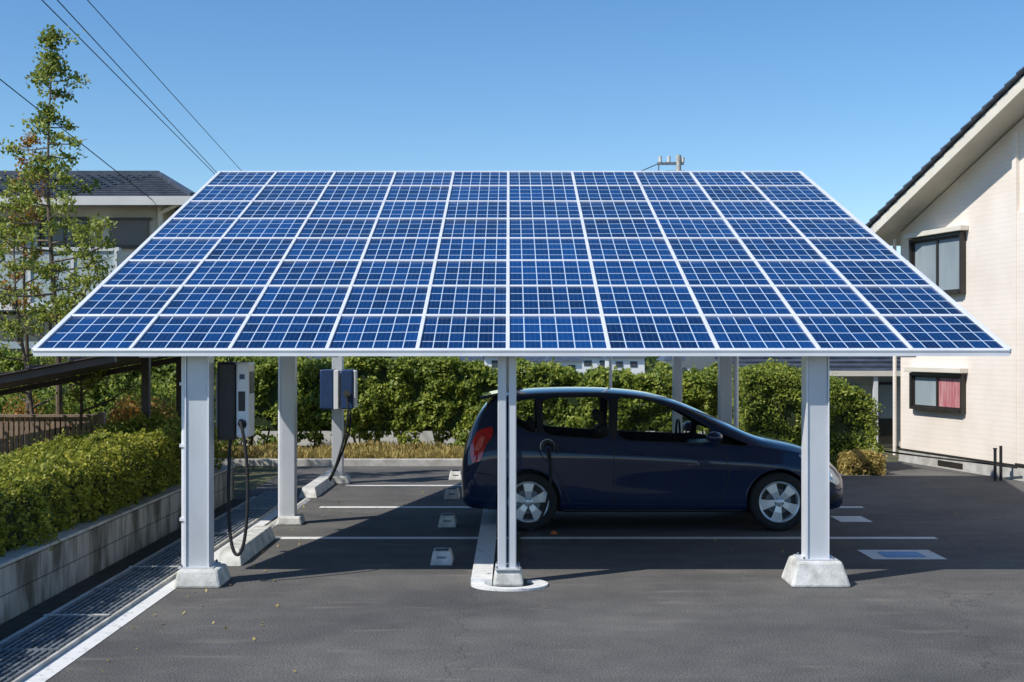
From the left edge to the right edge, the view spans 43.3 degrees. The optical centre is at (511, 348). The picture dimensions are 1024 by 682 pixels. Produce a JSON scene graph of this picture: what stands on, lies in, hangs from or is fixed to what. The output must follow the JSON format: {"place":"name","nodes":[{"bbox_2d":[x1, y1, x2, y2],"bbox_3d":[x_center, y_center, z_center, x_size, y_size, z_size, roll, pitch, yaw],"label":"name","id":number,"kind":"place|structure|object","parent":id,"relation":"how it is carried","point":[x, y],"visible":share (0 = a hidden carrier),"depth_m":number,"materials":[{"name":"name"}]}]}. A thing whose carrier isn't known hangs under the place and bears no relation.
{"place":"outdoors","nodes":[
{"label":"outdoors","id":0,"kind":"place"},
{"bbox_2d":[0,313,51,340],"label":"window sash","id":1,"kind":"object","parent":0,"point":[50,329],"depth_m":29.96,"materials":[{"name":"metal"}]},
{"bbox_2d":[0,315,16,341],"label":"window glass","id":2,"kind":"object","parent":1,"relation":"in","point":[8,317],"depth_m":29.99,"materials":[{"name":"grey glass"}]},
{"bbox_2d":[20,315,48,341],"bbox_3d":[-11.100,-0.460,29.982,0.733,0.720,0.001,0,0,0],"label":"window glass","id":3,"kind":"object","parent":1,"relation":"in","point":[34,338],"depth_m":29.98,"materials":[{"name":"grey glass"}]},
{"bbox_2d":[306,356,690,374],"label":"distant houses","id":4,"kind":"structure","parent":0,"point":[636,365],"depth_m":70.75,"materials":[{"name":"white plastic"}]},
{"bbox_2d":[492,360,686,371],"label":"house windows","id":5,"kind":"structure","parent":4,"relation":"in","point":[494,362],"depth_m":77.07,"materials":[{"name":"grey glass"}]},
{"bbox_2d":[0,0,1023,254],"label":"sky","id":6,"kind":"structure","parent":0,"point":[856,97],"materials":[{"name":"blue"}]},
{"bbox_2d":[45,462,1023,681],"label":"asphalt parking lot","id":7,"kind":"structure","parent":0,"point":[612,610],"depth_m":9.65,"materials":[{"name":"grey asphalt"}]},
{"bbox_2d":[0,490,297,681],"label":"drain channel","id":8,"kind":"object","parent":7,"relation":"on","point":[33,640],"visible":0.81,"depth_m":9.62,"materials":[{"name":"metal"}]},
{"bbox_2d":[217,469,334,565],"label":"concrete kerb","id":9,"kind":"structure","parent":7,"relation":"on","point":[258,538],"depth_m":12.41,"materials":[{"name":"grey concrete"}]},
{"bbox_2d":[214,459,461,466],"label":"concrete kerb","id":10,"kind":"structure","parent":7,"relation":"on","point":[347,462],"depth_m":20.85,"materials":[{"name":"grey concrete"}]},
{"bbox_2d":[430,547,453,565],"bbox_3d":[-0.620,1.835,11.450,0.195,0.130,0.331,0,0,0],"label":"wheel stop","id":11,"kind":"object","parent":7,"relation":"on","point":[442,556],"visible":1,"depth_m":11.32,"materials":[{"name":"concrete"}]},
{"bbox_2d":[438,513,456,527],"bbox_3d":[-0.690,1.835,13.850,0.195,0.130,0.331,0,0,0],"label":"wheel stop","id":12,"kind":"object","parent":7,"relation":"on","point":[447,520],"visible":1,"depth_m":13.72,"materials":[{"name":"concrete"}]},
{"bbox_2d":[444,487,459,498],"bbox_3d":[-0.760,1.835,16.400,0.195,0.130,0.331,0,0,0],"label":"wheel stop","id":13,"kind":"object","parent":7,"relation":"on","point":[452,492],"visible":1,"depth_m":16.27,"materials":[{"name":"concrete"}]},
{"bbox_2d":[449,470,461,479],"bbox_3d":[-0.820,1.835,18.800,0.195,0.130,0.331,0,0,0],"label":"wheel stop","id":14,"kind":"object","parent":7,"relation":"on","point":[455,475],"visible":0.94,"depth_m":18.67,"materials":[{"name":"concrete"}]},
{"bbox_2d":[22,485,945,681],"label":"parking lot markings","id":15,"kind":"object","parent":7,"relation":"on","point":[59,663],"visible":0.79,"depth_m":11.93,"materials":[{"name":"white paint"}]},
{"bbox_2d":[471,509,547,590],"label":"painted island kerb","id":16,"kind":"structure","parent":7,"relation":"on","point":[482,573],"depth_m":11.20,"materials":[{"name":"white paint"}]},
{"bbox_2d":[31,171,1011,587],"bbox_3d":[0.030,-0.229,14.260,7.845,4.259,8.173,0,0,0],"label":"solar carport","id":17,"kind":"object","parent":7,"relation":"on","point":[505,267],"visible":0.91,"depth_m":12.03,"materials":[{"name":"glass"}]},
{"bbox_2d":[216,362,253,555],"bbox_3d":[-2.281,0.895,10.613,0.319,1.570,0.413,0,0,0],"label":"ev charger","id":18,"kind":"object","parent":17,"relation":"attached to","point":[234,400],"visible":1,"depth_m":10.52,"materials":[{"name":"black plastic"}]},
{"bbox_2d":[320,369,356,481],"bbox_3d":[-2.413,1.068,17.903,0.495,1.557,0.354,0,0,0],"label":"ev charger","id":19,"kind":"object","parent":17,"relation":"attached to","point":[338,389],"visible":0.99,"depth_m":17.84,"materials":[{"name":"blue plastic"}]},
{"bbox_2d":[462,387,842,562],"bbox_3d":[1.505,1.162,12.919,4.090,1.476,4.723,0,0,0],"label":"parked car","id":20,"kind":"object","parent":7,"relation":"on","point":[720,466],"visible":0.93,"depth_m":13.42,"materials":[{"name":"blue paint"}]},
{"bbox_2d":[732,357,885,470],"bbox_3d":[4.611,1.044,20.471,2.463,1.810,1.561,0,0,0],"label":"hedge","id":21,"kind":"object","parent":7,"relation":"on","point":[769,399],"visible":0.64,"depth_m":19.98,"materials":[{"name":"green plant"}]},
{"bbox_2d":[835,446,886,474],"bbox_3d":[5.296,1.704,19.544,0.723,0.490,0.592,0,0,0],"label":"shrub","id":22,"kind":"object","parent":7,"relation":"on","point":[851,462],"visible":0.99,"depth_m":19.38,"materials":[{"name":"yellow plant"}]},
{"bbox_2d":[898,449,1023,480],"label":"foundation","id":23,"kind":"object","parent":7,"relation":"on","point":[1007,472],"visible":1,"depth_m":19.82,"materials":[{"name":"concrete"}]},
{"bbox_2d":[878,449,1016,468],"bbox_3d":[6.587,1.670,19.670,0.112,0.087,2.822,0,0,-27],"label":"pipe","id":24,"kind":"object","parent":23,"relation":"on","point":[949,459],"visible":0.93,"depth_m":19.62,"materials":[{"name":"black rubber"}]},
{"bbox_2d":[938,460,962,469],"bbox_3d":[6.890,1.825,20.283,0.008,0.090,0.700,0,0,-13],"label":"foundation vent","id":25,"kind":"object","parent":23,"relation":"in","point":[950,464],"visible":1,"depth_m":20.26,"materials":[{"name":"metal"}]},
{"bbox_2d":[898,448,1023,467],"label":"base flashing","id":26,"kind":"object","parent":23,"relation":"on","point":[961,457],"visible":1,"depth_m":19.95,"materials":[{"name":"brown metal"}]},
{"bbox_2d":[901,118,1023,465],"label":"walls","id":27,"kind":"structure","parent":7,"relation":"on","point":[976,197],"depth_m":19.54,"materials":[{"name":"beige paint"}]},
{"bbox_2d":[893,239,895,454],"bbox_3d":[6.468,-0.025,21.797,0.060,3.650,0.060,0,0,-13],"label":"downpipe","id":28,"kind":"object","parent":27,"relation":"attached to","point":[894,390],"visible":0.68,"depth_m":21.77,"materials":[{"name":"beige"}]},
{"bbox_2d":[903,225,968,238],"bbox_3d":[6.763,-1.860,20.633,0.147,0.080,1.680,0,0,-13],"label":"shutter box","id":29,"kind":"object","parent":27,"relation":"attached to","point":[939,231],"visible":1,"depth_m":20.48,"materials":[{"name":"white metal"}]},
{"bbox_2d":[909,232,965,293],"bbox_3d":[6.787,-1.330,20.639,0.120,0.950,1.530,0,0,-13],"label":"window frame","id":30,"kind":"object","parent":27,"relation":"attached to","point":[962,262],"visible":0.68,"depth_m":19.90,"materials":[{"name":"black metal"}]},
{"bbox_2d":[913,235,958,290],"bbox_3d":[6.813,-1.330,20.645,0.034,0.860,1.438,0,0,-13],"label":"window sash","id":31,"kind":"object","parent":30,"relation":"in","point":[937,261],"depth_m":20.62,"materials":[{"name":"black metal"}]},
{"bbox_2d":[915,241,935,283],"bbox_3d":[6.742,-1.330,20.998,0.001,0.860,0.720,0,0,-13],"label":"window glass","id":32,"kind":"object","parent":31,"relation":"in","point":[925,258],"visible":0.6,"depth_m":20.96,"materials":[{"name":"grey glass"}]},
{"bbox_2d":[939,237,958,289],"bbox_3d":[6.902,-1.330,20.296,0.001,0.860,0.720,0,0,-13],"label":"window glass","id":33,"kind":"object","parent":31,"relation":"in","point":[948,264],"visible":0.8,"depth_m":20.32,"materials":[{"name":"grey glass"}]},
{"bbox_2d":[909,372,965,412],"bbox_3d":[6.792,0.695,20.640,0.110,0.600,1.530,0,0,-13],"label":"window frame","id":34,"kind":"object","parent":27,"relation":"attached to","point":[962,393],"visible":1,"depth_m":20.37,"materials":[{"name":"black metal"}]},
{"bbox_2d":[904,367,967,372],"bbox_3d":[6.763,0.340,20.633,0.147,0.080,1.640,0,0,-13],"label":"shutter box","id":35,"kind":"object","parent":34,"relation":"on","point":[936,369],"visible":1,"depth_m":20.45,"materials":[{"name":"beige metal"}]},
{"bbox_2d":[913,375,959,409],"bbox_3d":[6.813,0.695,20.645,0.034,0.510,1.438,0,0,-13],"label":"window sash","id":36,"kind":"object","parent":34,"relation":"in","point":[937,391],"depth_m":20.65,"materials":[{"name":"black metal"}]},
{"bbox_2d":[915,377,935,405],"bbox_3d":[6.742,0.695,20.998,0.001,0.510,0.720,0,0,-13],"label":"window glass","id":37,"kind":"object","parent":36,"relation":"in","point":[925,390],"visible":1,"depth_m":21.01,"materials":[{"name":"grey glass"}]},
{"bbox_2d":[939,378,959,407],"bbox_3d":[6.902,0.695,20.296,0.001,0.510,0.720,0,0,-13],"label":"window glass","id":38,"kind":"object","parent":36,"relation":"in","point":[949,392],"visible":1,"depth_m":20.32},
{"bbox_2d":[876,90,1023,245],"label":"roof deck","id":39,"kind":"structure","parent":27,"relation":"on","point":[1000,125],"depth_m":19.86,"materials":[{"name":"beige paint"}]},
{"bbox_2d":[865,67,1023,227],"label":"roof tiles","id":40,"kind":"object","parent":39,"relation":"on","point":[986,107],"visible":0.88,"depth_m":19.35,"materials":[{"name":"grey tile"}]},
{"bbox_2d":[870,76,1023,233],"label":"barge board","id":41,"kind":"object","parent":39,"relation":"attached to","point":[977,127],"visible":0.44,"depth_m":19.34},
{"bbox_2d":[1012,130,1019,462],"bbox_3d":[7.278,-0.750,18.628,0.059,4.800,0.100,0,0,-13],"label":"corner board","id":42,"kind":"object","parent":27,"relation":"attached to","point":[1015,171],"visible":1,"depth_m":18.61,"materials":[{"name":"beige"}]},
{"bbox_2d":[1017,211,1023,463],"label":"projecting bay","id":43,"kind":"object","parent":27,"relation":"attached to","point":[1020,337],"visible":1,"depth_m":18.49,"materials":[{"name":"white paint"}]},
{"bbox_2d":[993,446,1001,480],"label":"service pipes","id":44,"kind":"object","parent":7,"relation":"on","point":[1000,463],"visible":1,"depth_m":18.55,"materials":[{"name":"black plastic"}]},
{"bbox_2d":[215,368,901,498],"bbox_3d":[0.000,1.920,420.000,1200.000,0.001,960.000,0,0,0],"label":"ground","id":45,"kind":"structure","parent":0,"point":[258,476],"depth_m":19.66,"materials":[{"name":"grey asphalt"}]},
{"bbox_2d":[0,342,37,355],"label":"ground floor lean to","id":46,"kind":"object","parent":45,"relation":"on","point":[13,346],"depth_m":27.50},
{"bbox_2d":[0,130,68,445],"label":"autumn tree","id":47,"kind":"object","parent":45,"relation":"on","point":[30,141],"visible":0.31,"depth_m":18.35,"materials":[{"name":"green plant"}]},
{"bbox_2d":[0,170,86,413],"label":"young tree","id":48,"kind":"object","parent":45,"relation":"on","point":[10,207],"visible":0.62,"depth_m":17.56,"materials":[{"name":"green plant"}]},
{"bbox_2d":[0,412,105,455],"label":"slatted fence","id":49,"kind":"object","parent":45,"relation":"on","point":[32,427],"visible":0.43,"depth_m":16.98,"materials":[{"name":"brown wood"}]},
{"bbox_2d":[0,23,116,434],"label":"young tree","id":50,"kind":"object","parent":45,"relation":"on","point":[52,64],"visible":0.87,"depth_m":16.93,"materials":[{"name":"green plant"}]},
{"bbox_2d":[0,205,176,356],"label":"walls","id":51,"kind":"structure","parent":45,"relation":"on","point":[105,211],"depth_m":30.00,"materials":[{"name":"beige paint"}]},
{"bbox_2d":[6,217,40,246],"bbox_3d":[-11.800,-2.650,29.963,1.720,0.820,0.090,0,0,0],"label":"window frame","id":52,"kind":"object","parent":51,"relation":"attached to","point":[38,229],"visible":0.16,"depth_m":29.94,"materials":[{"name":"grey metal"}]},
{"bbox_2d":[6,221,36,246],"bbox_3d":[-11.400,-2.650,29.982,0.800,0.700,0.001,0,0,0],"label":"window glass","id":53,"kind":"object","parent":52,"relation":"attached to","point":[35,244],"depth_m":29.98,"materials":[{"name":"grey glass"}]},
{"bbox_2d":[0,251,117,302],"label":"balcony parapet","id":54,"kind":"structure","parent":51,"relation":"attached to","point":[19,284],"depth_m":28.40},
{"bbox_2d":[0,247,120,311],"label":"balcony trim","id":55,"kind":"structure","parent":54,"relation":"attached to","point":[5,309],"depth_m":28.36,"materials":[{"name":"grey metal"}]},
{"bbox_2d":[28,251,116,302],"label":"balcony mullions","id":56,"kind":"object","parent":54,"relation":"attached to","point":[72,264],"visible":0.31,"depth_m":28.36,"materials":[{"name":"grey metal"}]},
{"bbox_2d":[40,217,88,246],"bbox_3d":[-10.400,-2.700,29.963,1.120,0.720,0.090,0,0,0],"label":"window frame","id":57,"kind":"object","parent":51,"relation":"attached to","point":[59,218],"visible":0.3,"depth_m":29.94,"materials":[{"name":"grey metal"}]},
{"bbox_2d":[44,221,62,243],"bbox_3d":[-10.650,-2.700,29.986,0.500,0.600,0.001,0,0,0],"label":"window glass","id":58,"kind":"object","parent":57,"relation":"attached to","point":[58,237],"visible":0.4,"depth_m":29.99,"materials":[{"name":"grey glass"}]},
{"bbox_2d":[43,219,85,244],"bbox_3d":[-10.400,-2.700,29.975,0.998,0.600,0.034,0,0,0],"label":"window sash","id":59,"kind":"object","parent":57,"relation":"attached to","point":[64,236],"depth_m":29.96,"materials":[{"name":"grey metal"}]},
{"bbox_2d":[66,221,84,243],"bbox_3d":[-10.150,-2.700,29.982,0.500,0.600,0.001,0,0,0],"label":"window glass","id":60,"kind":"object","parent":57,"relation":"attached to","point":[69,234],"visible":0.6,"depth_m":29.98,"materials":[{"name":"grey glass"}]},
{"bbox_2d":[0,179,187,209],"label":"hip roof","id":61,"kind":"structure","parent":51,"relation":"on","point":[177,208],"depth_m":29.63,"materials":[{"name":"tile"}]},
{"bbox_2d":[0,196,191,204],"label":"fascia gutter","id":62,"kind":"object","parent":61,"relation":"attached to","point":[130,200],"visible":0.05,"depth_m":29.24,"materials":[{"name":"white metal"}]},
{"bbox_2d":[0,171,194,195],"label":"tile courses","id":63,"kind":"object","parent":61,"relation":"on","point":[167,185],"visible":0.63,"depth_m":31.84,"materials":[{"name":"grey tile"}]},
{"bbox_2d":[107,217,150,248],"bbox_3d":[-8.900,-2.680,29.920,1.040,0.720,0.040,0,0,0],"label":"shutter frame","id":64,"kind":"object","parent":51,"relation":"attached to","point":[129,218],"visible":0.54,"depth_m":29.90,"materials":[{"name":"black metal"}]},
{"bbox_2d":[109,220,148,244],"bbox_3d":[-8.900,-2.690,29.962,0.900,0.580,0.065,0,0,0],"label":"shutter","id":65,"kind":"object","parent":51,"relation":"attached to","point":[130,232],"visible":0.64,"depth_m":29.93,"materials":[{"name":"grey metal"}]},
{"bbox_2d":[3,393,175,452],"bbox_3d":[-5.906,1.192,18.585,3.179,1.117,0.702,0,0,0],"label":"autumn shrub","id":66,"kind":"object","parent":45,"relation":"on","point":[127,412],"visible":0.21,"depth_m":18.53,"materials":[{"name":"green plant"}]},
{"bbox_2d":[0,356,180,426],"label":"bicycle shelter","id":67,"kind":"object","parent":45,"relation":"on","point":[35,374],"visible":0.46,"depth_m":15.24,"materials":[{"name":"brown metal"}]},
{"bbox_2d":[42,212,140,434],"bbox_3d":[-5.428,0.059,16.618,1.183,3.694,1.251,0,0,44],"label":"young tree","id":68,"kind":"object","parent":45,"relation":"on","point":[92,381],"visible":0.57,"depth_m":16.51,"materials":[{"name":"green plant"}]},
{"bbox_2d":[0,468,233,624],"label":"block courses","id":69,"kind":"object","parent":45,"relation":"on","point":[32,580],"visible":0.56,"depth_m":10.64,"materials":[{"name":"concrete"}]},
{"bbox_2d":[0,465,234,567],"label":"coping","id":70,"kind":"object","parent":69,"relation":"on","point":[15,554],"visible":0.61,"depth_m":10.74,"materials":[{"name":"concrete"}]},
{"bbox_2d":[0,373,249,454],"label":"shrub mass","id":71,"kind":"object","parent":45,"relation":"on","point":[71,408],"visible":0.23,"depth_m":19.85,"materials":[{"name":"green plant"}]},
{"bbox_2d":[158,205,179,227],"bbox_3d":[-7.896,-0.725,29.663,0.812,5.249,0.117,0,0,43],"label":"downpipe","id":72,"kind":"object","parent":45,"relation":"on","point":[161,211],"visible":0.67,"depth_m":29.84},
{"bbox_2d":[9,431,704,445],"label":"boundary wall","id":73,"kind":"structure","parent":45,"relation":"on","point":[427,435],"depth_m":25.20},
{"bbox_2d":[397,356,659,372],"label":"distant trees","id":74,"kind":"object","parent":45,"relation":"on","point":[650,362],"visible":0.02,"depth_m":99.21,"materials":[{"name":"green plant"}]},
{"bbox_2d":[657,155,684,170],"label":"utility pole","id":75,"kind":"object","parent":45,"relation":"on","point":[679,162],"visible":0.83,"depth_m":59.94,"materials":[{"name":"metal"}]},
{"bbox_2d":[0,0,656,199],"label":"power lines","id":76,"kind":"object","parent":75,"relation":"attached to","point":[133,92],"visible":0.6,"depth_m":32.44,"materials":[{"name":"black metal"}]},
{"bbox_2d":[682,356,900,448],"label":"outbuilding","id":77,"kind":"structure","parent":45,"relation":"on","point":[872,376],"depth_m":25.00,"materials":[{"name":"tile"}]},
{"bbox_2d":[878,382,892,443],"bbox_3d":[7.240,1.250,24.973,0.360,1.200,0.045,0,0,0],"label":"door","id":78,"kind":"structure","parent":77,"relation":"in","point":[885,425],"depth_m":24.95,"materials":[{"name":"grey metal"}]},
{"bbox_3d":[-0.600,1.882,22.200,11.600,0.065,2.400,0,0,0],"label":"soil bed","id":79,"kind":"object","parent":45,"relation":"on","visible":0},
{"bbox_2d":[214,438,464,458],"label":"dry grass","id":80,"kind":"structure","parent":79,"relation":"on","point":[376,450],"depth_m":21.38,"materials":[{"name":"yellow plant"}]},
{"bbox_2d":[0,345,758,449],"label":"hedge","id":81,"kind":"object","parent":79,"relation":"on","point":[404,395],"visible":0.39,"depth_m":22.63,"materials":[{"name":"green plant"}]},
{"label":"planter soil","id":82,"kind":"structure","parent":45,"relation":"on","visible":0},
{"bbox_2d":[0,408,227,556],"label":"hedge","id":83,"kind":"object","parent":82,"relation":"on","point":[47,488],"visible":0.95,"depth_m":11.33,"materials":[{"name":"green plant"}]}
]}

